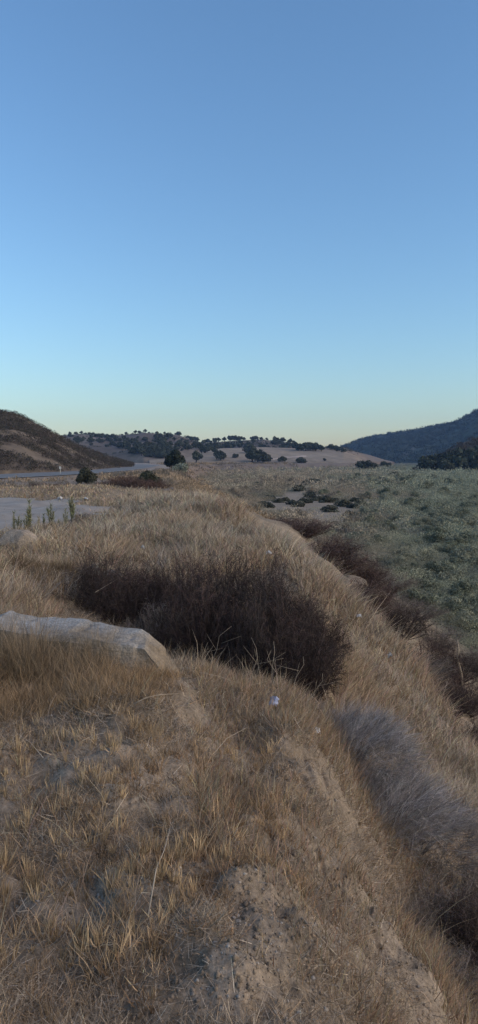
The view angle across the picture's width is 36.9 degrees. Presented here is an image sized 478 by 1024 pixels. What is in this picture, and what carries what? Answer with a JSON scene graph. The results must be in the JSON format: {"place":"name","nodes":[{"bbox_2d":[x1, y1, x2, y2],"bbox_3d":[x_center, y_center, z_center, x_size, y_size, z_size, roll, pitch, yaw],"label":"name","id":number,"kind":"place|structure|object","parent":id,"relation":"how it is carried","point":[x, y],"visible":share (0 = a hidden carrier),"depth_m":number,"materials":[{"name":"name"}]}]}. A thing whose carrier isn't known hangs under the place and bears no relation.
{"place":"outdoors","nodes":[
{"label":"outdoors","id":0,"kind":"place"},
{"bbox_2d":[0,411,132,473],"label":"hill slope","id":1,"kind":"structure","parent":0,"point":[21,449],"depth_m":125.70,"materials":[{"name":"plant"}]},
{"bbox_2d":[0,409,134,470],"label":"chaparral","id":2,"kind":"object","parent":1,"relation":"on","point":[48,440],"visible":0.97,"depth_m":142.70,"materials":[{"name":"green plant"}]},
{"bbox_2d":[0,464,158,477],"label":"road","id":3,"kind":"structure","parent":0,"point":[136,466],"depth_m":115.05,"materials":[{"name":"asphalt"}]},
{"bbox_2d":[0,482,209,617],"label":"golden grass","id":4,"kind":"structure","parent":0,"point":[46,542],"depth_m":12.68,"materials":[{"name":"plant"}]},
{"bbox_2d":[64,433,393,464],"bbox_3d":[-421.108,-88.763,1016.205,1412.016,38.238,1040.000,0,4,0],"label":"hill range","id":5,"kind":"structure","parent":0,"point":[134,458],"depth_m":703.39,"materials":[{"name":"soil"}]},
{"bbox_2d":[62,432,358,454],"bbox_3d":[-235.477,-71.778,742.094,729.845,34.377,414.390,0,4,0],"label":"range scrub","id":6,"kind":"object","parent":5,"relation":"on","point":[349,449],"visible":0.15,"depth_m":775.57,"materials":[{"name":"green plant"}]},
{"bbox_2d":[0,463,477,1023],"bbox_3d":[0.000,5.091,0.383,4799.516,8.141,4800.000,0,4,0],"label":"ground","id":7,"kind":"structure","parent":0,"point":[246,967],"depth_m":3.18,"materials":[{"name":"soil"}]},
{"bbox_2d":[0,529,37,552],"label":"boulder","id":8,"kind":"object","parent":7,"relation":"on","point":[21,536],"visible":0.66,"depth_m":12.25,"materials":[{"name":"stone"}]},
{"bbox_2d":[23,498,33,527],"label":"green weed","id":9,"kind":"object","parent":7,"relation":"on","point":[28,512],"visible":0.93,"depth_m":14.95,"materials":[{"name":"green plant"}]},
{"bbox_2d":[44,504,54,524],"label":"green weed","id":10,"kind":"object","parent":7,"relation":"on","point":[50,513],"visible":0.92,"depth_m":15.42,"materials":[{"name":"green plant"}]},
{"bbox_2d":[0,497,109,533],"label":"gravel lot","id":11,"kind":"structure","parent":7,"relation":"on","point":[18,505],"depth_m":21.90,"materials":[{"name":"gravel"}]},
{"bbox_2d":[67,494,76,521],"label":"green weed","id":12,"kind":"object","parent":7,"relation":"on","point":[71,510],"visible":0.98,"depth_m":17.97,"materials":[{"name":"green plant"}]},
{"bbox_2d":[75,467,97,483],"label":"roadside bush","id":13,"kind":"object","parent":7,"relation":"on","point":[86,474],"visible":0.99,"depth_m":67.50,"materials":[{"name":"green plant"}]},
{"bbox_2d":[0,611,181,676],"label":"broken slab","id":14,"kind":"structure","parent":7,"relation":"on","point":[143,644],"depth_m":5.36,"materials":[{"name":"concrete"}]},
{"bbox_2d":[31,545,152,612],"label":"dead shrub","id":15,"kind":"object","parent":7,"relation":"on","point":[86,575],"visible":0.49,"depth_m":9.09,"materials":[{"name":"plant"}]},
{"bbox_2d":[60,563,124,592],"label":"dead shrub","id":16,"kind":"object","parent":7,"relation":"on","point":[81,575],"visible":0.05,"depth_m":9.87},
{"bbox_2d":[107,474,138,481],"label":"brown shrub","id":17,"kind":"object","parent":7,"relation":"on","point":[123,477],"visible":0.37,"depth_m":65.73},
{"bbox_2d":[71,554,200,628],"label":"dead shrub","id":18,"kind":"object","parent":7,"relation":"on","point":[121,607],"visible":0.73,"depth_m":8.71,"materials":[{"name":"plant"}]},
{"bbox_2d":[119,478,160,488],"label":"brown shrub","id":19,"kind":"object","parent":7,"relation":"on","point":[134,483],"visible":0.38,"depth_m":45.74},
{"bbox_2d":[130,480,166,490],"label":"brown shrub","id":20,"kind":"object","parent":7,"relation":"on","point":[147,485],"visible":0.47,"depth_m":44.99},
{"bbox_2d":[138,470,162,482],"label":"roadside bush","id":21,"kind":"object","parent":7,"relation":"on","point":[147,475],"visible":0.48,"depth_m":59.45,"materials":[{"name":"green plant"}]},
{"bbox_2d":[117,595,192,646],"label":"dead shrub","id":22,"kind":"object","parent":7,"relation":"on","point":[150,622],"visible":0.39,"depth_m":8.26,"materials":[{"name":"plant"}]},
{"bbox_2d":[147,829,169,916],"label":"dry stalk","id":23,"kind":"object","parent":7,"relation":"on","point":[154,879],"visible":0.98,"depth_m":2.59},
{"bbox_2d":[0,461,321,545],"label":"verge scrub","id":24,"kind":"object","parent":7,"relation":"on","point":[185,481],"visible":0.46,"depth_m":74.42,"materials":[{"name":"brown plant"}]},
{"bbox_2d":[163,449,185,466],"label":"round tree","id":25,"kind":"object","parent":7,"relation":"on","point":[174,456],"visible":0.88,"depth_m":177.82,"materials":[{"name":"green plant"}]},
{"bbox_2d":[122,525,236,619],"bbox_3d":[-0.785,0.911,9.289,1.592,1.507,1.790,-1,4,-9],"label":"dead shrub","id":26,"kind":"object","parent":7,"relation":"on","point":[179,569],"visible":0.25,"depth_m":9.19,"materials":[{"name":"plant"}]},
{"bbox_2d":[172,462,188,473],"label":"sage bush","id":27,"kind":"object","parent":7,"relation":"on","point":[180,466],"visible":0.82,"depth_m":148.59,"materials":[{"name":"green plant"}]},
{"bbox_2d":[144,563,264,668],"bbox_3d":[-0.416,1.138,8.018,1.311,1.507,1.611,-2,5,-29],"label":"dead shrub","id":28,"kind":"object","parent":7,"relation":"on","point":[189,632],"visible":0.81,"depth_m":7.89,"materials":[{"name":"plant"}]},
{"bbox_2d":[154,542,292,639],"bbox_3d":[-0.227,1.066,8.782,1.930,1.537,1.610,1,4,11],"label":"dead shrub","id":29,"kind":"object","parent":7,"relation":"on","point":[230,582],"visible":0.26,"depth_m":8.70,"materials":[{"name":"plant"}]},
{"bbox_2d":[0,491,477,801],"bbox_3d":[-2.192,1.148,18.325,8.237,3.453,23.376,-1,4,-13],"label":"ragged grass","id":30,"kind":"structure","parent":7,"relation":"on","point":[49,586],"depth_m":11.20,"materials":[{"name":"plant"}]},
{"bbox_2d":[205,590,302,679],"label":"dead shrub","id":31,"kind":"object","parent":7,"relation":"on","point":[260,635],"visible":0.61,"depth_m":7.29,"materials":[{"name":"plant"}]},
{"bbox_2d":[63,485,477,822],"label":"pale grass","id":32,"kind":"structure","parent":7,"relation":"on","point":[232,509],"depth_m":11.64,"materials":[{"name":"plant"}]},
{"bbox_2d":[209,543,334,647],"bbox_3d":[0.305,1.121,8.662,1.838,1.598,1.610,-2,5,-30],"label":"dead shrub","id":33,"kind":"object","parent":7,"relation":"on","point":[251,580],"visible":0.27,"depth_m":8.63,"materials":[{"name":"plant"}]},
{"bbox_2d":[208,570,347,681],"bbox_3d":[0.437,1.325,7.999,1.431,1.475,1.838,-2,5,-26],"label":"dead shrub","id":34,"kind":"object","parent":7,"relation":"on","point":[279,606],"visible":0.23,"depth_m":7.93,"materials":[{"name":"plant"}]},
{"bbox_2d":[226,586,352,704],"bbox_3d":[0.562,1.435,7.317,1.522,1.370,1.124,4,6,44],"label":"dead shrub","id":35,"kind":"object","parent":7,"relation":"on","point":[313,671],"visible":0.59,"depth_m":7.18,"materials":[{"name":"plant"}]},
{"bbox_2d":[266,516,329,529],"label":"dead shrub","id":36,"kind":"object","parent":7,"relation":"on","point":[287,519],"visible":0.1,"depth_m":27.29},
{"bbox_2d":[251,574,358,670],"bbox_3d":[0.690,1.358,8.409,1.522,1.370,1.404,1,4,15],"label":"dead shrub","id":37,"kind":"object","parent":7,"relation":"on","point":[332,633],"visible":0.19,"depth_m":8.30,"materials":[{"name":"plant"}]},
{"bbox_2d":[272,516,343,538],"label":"dead shrub","id":38,"kind":"object","parent":7,"relation":"on","point":[307,531],"visible":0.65,"depth_m":22.66,"materials":[{"name":"plant"}]},
{"bbox_2d":[271,591,359,678],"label":"dead shrub","id":39,"kind":"object","parent":7,"relation":"on","point":[313,600],"visible":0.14,"depth_m":8.32,"materials":[{"name":"plant"}]},
{"bbox_2d":[318,495,335,502],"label":"valley bush","id":40,"kind":"object","parent":7,"relation":"on","point":[325,499],"visible":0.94,"depth_m":110.86,"materials":[{"name":"green plant"}]},
{"bbox_2d":[320,505,339,511],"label":"valley bush","id":41,"kind":"object","parent":7,"relation":"on","point":[329,508],"visible":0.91,"depth_m":93.61,"materials":[{"name":"green plant"}]},
{"bbox_2d":[194,462,477,652],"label":"valley scrub","id":42,"kind":"object","parent":7,"relation":"on","point":[300,475],"visible":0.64,"depth_m":105.97,"materials":[{"name":"green plant"}]},
{"bbox_2d":[304,533,367,560],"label":"dead shrub","id":43,"kind":"object","parent":7,"relation":"on","point":[329,547],"visible":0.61,"depth_m":20.69,"materials":[{"name":"plant"}]},
{"bbox_2d":[334,499,351,506],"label":"valley bush","id":44,"kind":"object","parent":7,"relation":"on","point":[342,503],"visible":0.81,"depth_m":103.12,"materials":[{"name":"green plant"}]},
{"bbox_2d":[335,524,352,533],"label":"willow bush","id":45,"kind":"object","parent":7,"relation":"on","point":[342,529],"visible":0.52,"depth_m":65.70,"materials":[{"name":"green plant"}]},
{"bbox_2d":[315,547,378,575],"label":"dead shrub","id":46,"kind":"object","parent":7,"relation":"on","point":[351,564],"visible":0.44,"depth_m":20.23,"materials":[{"name":"plant"}]},
{"bbox_2d":[346,575,367,588],"bbox_3d":[2.864,1.848,18.070,0.740,0.501,0.594,0,4,0],"label":"boulder","id":47,"kind":"object","parent":7,"relation":"on","point":[352,577],"visible":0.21,"depth_m":18.00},
{"bbox_2d":[344,531,370,540],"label":"willow bush","id":48,"kind":"object","parent":7,"relation":"on","point":[348,534],"visible":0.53,"depth_m":60.89,"materials":[{"name":"green plant"}]},
{"bbox_2d":[356,506,371,515],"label":"willow bush","id":49,"kind":"object","parent":7,"relation":"on","point":[366,510],"visible":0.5,"depth_m":86.28,"materials":[{"name":"green plant"}]},
{"bbox_2d":[355,460,377,469],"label":"oak tree","id":50,"kind":"object","parent":7,"relation":"on","point":[367,464],"visible":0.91,"depth_m":392.58,"materials":[{"name":"green plant"}]},
{"bbox_2d":[349,560,395,588],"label":"dead shrub","id":51,"kind":"object","parent":7,"relation":"on","point":[372,573],"visible":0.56,"depth_m":21.48,"materials":[{"name":"plant"}]},
{"bbox_2d":[312,688,437,789],"bbox_3d":[1.031,1.889,5.981,1.395,0.914,1.397,-3,6,-39],"label":"grey bush","id":52,"kind":"object","parent":7,"relation":"on","point":[353,724],"visible":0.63,"depth_m":5.81,"materials":[{"name":"plant"}]},
{"bbox_2d":[349,574,402,613],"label":"dead shrub","id":53,"kind":"object","parent":7,"relation":"on","point":[379,599],"visible":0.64,"depth_m":16.72,"materials":[{"name":"plant"}]},
{"bbox_2d":[369,534,389,545],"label":"willow bush","id":54,"kind":"object","parent":7,"relation":"on","point":[379,537],"visible":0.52,"depth_m":57.28,"materials":[{"name":"green plant"}]},
{"bbox_2d":[387,555,408,565],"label":"willow bush","id":55,"kind":"object","parent":7,"relation":"on","point":[398,560],"visible":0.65,"depth_m":46.71,"materials":[{"name":"green plant"}]},
{"bbox_2d":[376,587,425,618],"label":"dead shrub","id":56,"kind":"object","parent":7,"relation":"on","point":[418,605],"visible":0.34,"depth_m":20.23,"materials":[{"name":"plant"}]},
{"bbox_2d":[377,569,430,594],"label":"dead shrub","id":57,"kind":"object","parent":7,"relation":"on","point":[401,585],"visible":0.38,"depth_m":26.05,"materials":[{"name":"plant"}]},
{"bbox_2d":[391,567,419,585],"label":"willow bush","id":58,"kind":"object","parent":7,"relation":"on","point":[403,569],"visible":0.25,"depth_m":39.46,"materials":[{"name":"green plant"}]},
{"bbox_2d":[403,497,416,506],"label":"willow bush","id":59,"kind":"object","parent":7,"relation":"on","point":[410,500],"visible":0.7,"depth_m":102.65,"materials":[{"name":"green plant"}]},
{"bbox_2d":[381,601,439,640],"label":"dead shrub","id":60,"kind":"object","parent":7,"relation":"on","point":[400,625],"visible":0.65,"depth_m":17.66,"materials":[{"name":"plant"}]},
{"bbox_2d":[401,561,423,573],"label":"willow bush","id":61,"kind":"object","parent":7,"relation":"on","point":[408,567],"visible":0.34,"depth_m":43.22,"materials":[{"name":"green plant"}]},
{"bbox_2d":[357,750,476,869],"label":"grey bush","id":62,"kind":"object","parent":7,"relation":"on","point":[426,796],"visible":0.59,"depth_m":5.45,"materials":[{"name":"plant"}]},
{"bbox_2d":[392,887,445,942],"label":"dead shrub","id":63,"kind":"object","parent":7,"relation":"on","point":[420,912],"visible":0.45,"depth_m":4.38,"materials":[{"name":"plant"}]},
{"bbox_2d":[401,588,438,608],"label":"willow bush","id":64,"kind":"object","parent":7,"relation":"on","point":[432,599],"visible":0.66,"depth_m":30.63,"materials":[{"name":"green plant"}]},
{"bbox_2d":[394,598,456,621],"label":"dead shrub","id":65,"kind":"object","parent":7,"relation":"on","point":[438,613],"visible":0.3,"depth_m":24.11,"materials":[{"name":"plant"}]},
{"bbox_2d":[412,516,438,525],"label":"willow bush","id":66,"kind":"object","parent":7,"relation":"on","point":[429,520],"visible":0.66,"depth_m":74.52,"materials":[{"name":"green plant"}]},
{"bbox_2d":[414,547,439,560],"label":"willow bush","id":67,"kind":"object","parent":7,"relation":"on","point":[426,552],"visible":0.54,"depth_m":49.40,"materials":[{"name":"green plant"}]},
{"bbox_2d":[412,577,442,590],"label":"willow bush","id":68,"kind":"object","parent":7,"relation":"on","point":[429,585],"visible":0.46,"depth_m":37.24,"materials":[{"name":"green plant"}]},
{"bbox_2d":[418,453,442,470],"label":"oak tree","id":69,"kind":"object","parent":7,"relation":"on","point":[430,461],"visible":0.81,"depth_m":362.96,"materials":[{"name":"green plant"}]},
{"bbox_2d":[386,785,477,884],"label":"grey bush","id":70,"kind":"object","parent":7,"relation":"on","point":[472,826],"visible":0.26,"depth_m":5.60,"materials":[{"name":"plant"}]},
{"bbox_2d":[423,531,443,544],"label":"willow bush","id":71,"kind":"object","parent":7,"relation":"on","point":[434,536],"visible":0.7,"depth_m":57.91,"materials":[{"name":"green plant"}]},
{"bbox_2d":[408,649,461,681],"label":"dead shrub","id":72,"kind":"object","parent":7,"relation":"on","point":[436,666],"visible":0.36,"depth_m":12.79,"materials":[{"name":"plant"}]},
{"bbox_2d":[424,526,449,539],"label":"willow bush","id":73,"kind":"object","parent":7,"relation":"on","point":[440,529],"visible":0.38,"depth_m":61.92,"materials":[{"name":"green plant"}]},
{"bbox_2d":[402,624,472,677],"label":"dead shrub","id":74,"kind":"object","parent":7,"relation":"on","point":[440,654],"visible":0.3,"depth_m":16.24,"materials":[{"name":"plant"}]},
{"bbox_2d":[422,561,455,576],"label":"willow bush","id":75,"kind":"object","parent":7,"relation":"on","point":[433,566],"visible":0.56,"depth_m":41.74,"materials":[{"name":"green plant"}]},
{"bbox_2d":[425,506,454,514],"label":"willow bush","id":76,"kind":"object","parent":7,"relation":"on","point":[435,509],"visible":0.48,"depth_m":88.09,"materials":[{"name":"green plant"}]},
{"bbox_2d":[404,859,477,952],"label":"dead shrub","id":77,"kind":"object","parent":7,"relation":"on","point":[437,895],"visible":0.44,"depth_m":4.82,"materials":[{"name":"plant"}]},
{"bbox_2d":[416,621,467,654],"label":"dead shrub","id":78,"kind":"object","parent":7,"relation":"on","point":[441,638],"visible":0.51,"depth_m":20.14,"materials":[{"name":"plant"}]},
{"bbox_2d":[437,459,454,470],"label":"oak tree","id":79,"kind":"object","parent":7,"relation":"on","point":[445,464],"visible":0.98,"depth_m":356.70,"materials":[{"name":"green plant"}]},
{"bbox_2d":[429,595,463,608],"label":"willow bush","id":80,"kind":"object","parent":7,"relation":"on","point":[452,599],"visible":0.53,"depth_m":32.27,"materials":[{"name":"green plant"}]},
{"bbox_2d":[416,882,477,978],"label":"dead shrub","id":81,"kind":"object","parent":7,"relation":"on","point":[455,930],"visible":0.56,"depth_m":4.53,"materials":[{"name":"plant"}]},
{"bbox_2d":[418,843,477,909],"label":"dead shrub","id":82,"kind":"object","parent":7,"relation":"on","point":[474,886],"visible":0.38,"depth_m":5.48,"materials":[{"name":"plant"}]},
{"bbox_2d":[439,451,456,462],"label":"oak tree","id":83,"kind":"object","parent":7,"relation":"on","point":[446,455],"visible":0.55,"depth_m":362.83,"materials":[{"name":"green plant"}]},
{"bbox_2d":[432,569,468,581],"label":"willow bush","id":84,"kind":"object","parent":7,"relation":"on","point":[443,575],"visible":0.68,"depth_m":39.74,"materials":[{"name":"green plant"}]},
{"bbox_2d":[440,556,463,569],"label":"willow bush","id":85,"kind":"object","parent":7,"relation":"on","point":[453,562],"visible":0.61,"depth_m":45.08,"materials":[{"name":"green plant"}]},
{"bbox_2d":[430,674,477,719],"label":"dead shrub","id":86,"kind":"object","parent":7,"relation":"on","point":[455,695],"visible":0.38,"depth_m":11.80,"materials":[{"name":"plant"}]},
{"bbox_2d":[433,935,477,1018],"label":"dead shrub","id":87,"kind":"object","parent":7,"relation":"on","point":[461,968],"visible":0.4,"depth_m":3.93,"materials":[{"name":"plant"}]},
{"bbox_2d":[433,648,477,684],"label":"dead shrub","id":88,"kind":"object","parent":7,"relation":"on","point":[472,665],"visible":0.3,"depth_m":18.20,"materials":[{"name":"plant"}]},
{"bbox_2d":[434,661,477,720],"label":"dead shrub","id":89,"kind":"object","parent":7,"relation":"on","point":[472,686],"visible":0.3,"depth_m":13.76,"materials":[{"name":"plant"}]},
{"bbox_2d":[444,536,470,547],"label":"willow bush","id":90,"kind":"object","parent":7,"relation":"on","point":[454,541],"visible":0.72,"depth_m":56.11,"materials":[{"name":"green plant"}]},
{"bbox_2d":[446,603,472,616],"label":"willow bush","id":91,"kind":"object","parent":7,"relation":"on","point":[453,607],"visible":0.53,"depth_m":31.11,"materials":[{"name":"green plant"}]},
{"bbox_2d":[449,616,471,628],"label":"willow bush","id":92,"kind":"object","parent":7,"relation":"on","point":[460,618],"visible":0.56,"depth_m":28.27,"materials":[{"name":"green plant"}]},
{"bbox_2d":[448,447,477,469],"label":"oak tree","id":93,"kind":"object","parent":7,"relation":"on","point":[466,456],"visible":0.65,"depth_m":359.94,"materials":[{"name":"green plant"}]},
{"bbox_2d":[449,580,476,603],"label":"willow bush","id":94,"kind":"object","parent":7,"relation":"on","point":[461,588],"visible":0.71,"depth_m":34.46,"materials":[{"name":"green plant"}]},
{"bbox_2d":[448,546,477,560],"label":"willow bush","id":95,"kind":"object","parent":7,"relation":"on","point":[462,553],"visible":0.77,"depth_m":48.45,"materials":[{"name":"green plant"}]},
{"bbox_2d":[455,712,477,746],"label":"dead shrub","id":96,"kind":"object","parent":7,"relation":"on","point":[474,730],"visible":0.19,"depth_m":11.29,"materials":[{"name":"plant"}]},
{"bbox_2d":[455,643,477,673],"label":"dead shrub","id":97,"kind":"object","parent":7,"relation":"on","point":[473,655],"visible":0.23,"depth_m":21.38,"materials":[{"name":"plant"}]},
{"bbox_2d":[457,608,477,629],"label":"willow bush","id":98,"kind":"object","parent":7,"relation":"on","point":[470,617],"visible":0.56,"depth_m":28.96,"materials":[{"name":"green plant"}]},
{"bbox_2d":[461,515,477,525],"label":"willow bush","id":99,"kind":"object","parent":7,"relation":"on","point":[471,519],"visible":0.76,"depth_m":74.52,"materials":[{"name":"green plant"}]},
{"bbox_2d":[469,457,477,468],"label":"oak tree","id":100,"kind":"object","parent":7,"relation":"on","point":[473,463],"visible":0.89,"depth_m":357.47,"materials":[{"name":"green plant"}]},
{"bbox_2d":[0,0,477,446],"label":"sky","id":101,"kind":"structure","parent":0,"point":[247,219],"materials":[{"name":"blue"}]},
{"bbox_2d":[149,447,364,464],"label":"hill field","id":102,"kind":"structure","parent":0,"point":[312,456],"depth_m":544.97,"materials":[{"name":"plant"}]},
{"bbox_2d":[192,451,202,461],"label":"oak tree","id":103,"kind":"object","parent":102,"relation":"on","point":[196,455],"visible":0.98,"depth_m":471.13,"materials":[{"name":"green plant"}]},
{"bbox_2d":[215,451,226,459],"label":"oak tree","id":104,"kind":"object","parent":102,"relation":"on","point":[221,455],"visible":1,"depth_m":493.24,"materials":[{"name":"green plant"}]},
{"bbox_2d":[246,449,268,462],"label":"oak tree","id":105,"kind":"object","parent":102,"relation":"on","point":[257,453],"visible":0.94,"depth_m":489.38,"materials":[{"name":"green plant"}]},
{"bbox_2d":[164,585,477,1023],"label":"sparse grass","id":106,"kind":"structure","parent":0,"point":[432,956],"depth_m":3.72,"materials":[{"name":"plant"}]},
{"bbox_2d":[347,409,477,462],"bbox_3d":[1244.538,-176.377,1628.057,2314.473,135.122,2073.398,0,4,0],"label":"hill","id":107,"kind":"structure","parent":0,"point":[470,431],"depth_m":1276.56,"materials":[{"name":"plant"}]},
{"bbox_2d":[340,408,477,462],"bbox_3d":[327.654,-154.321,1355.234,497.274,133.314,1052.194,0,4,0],"label":"mountain forest","id":108,"kind":"object","parent":107,"relation":"on","point":[398,457],"visible":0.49,"depth_m":1311.38,"materials":[{"name":"green plant"}]},
{"bbox_2d":[445,438,477,471],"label":"hill spur","id":109,"kind":"structure","parent":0,"point":[465,445],"depth_m":412.65,"materials":[{"name":"soil"}]},
{"bbox_2d":[410,436,477,470],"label":"spur chaparral","id":110,"kind":"object","parent":109,"relation":"on","point":[461,444],"visible":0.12,"depth_m":410.01,"materials":[{"name":"green plant"}]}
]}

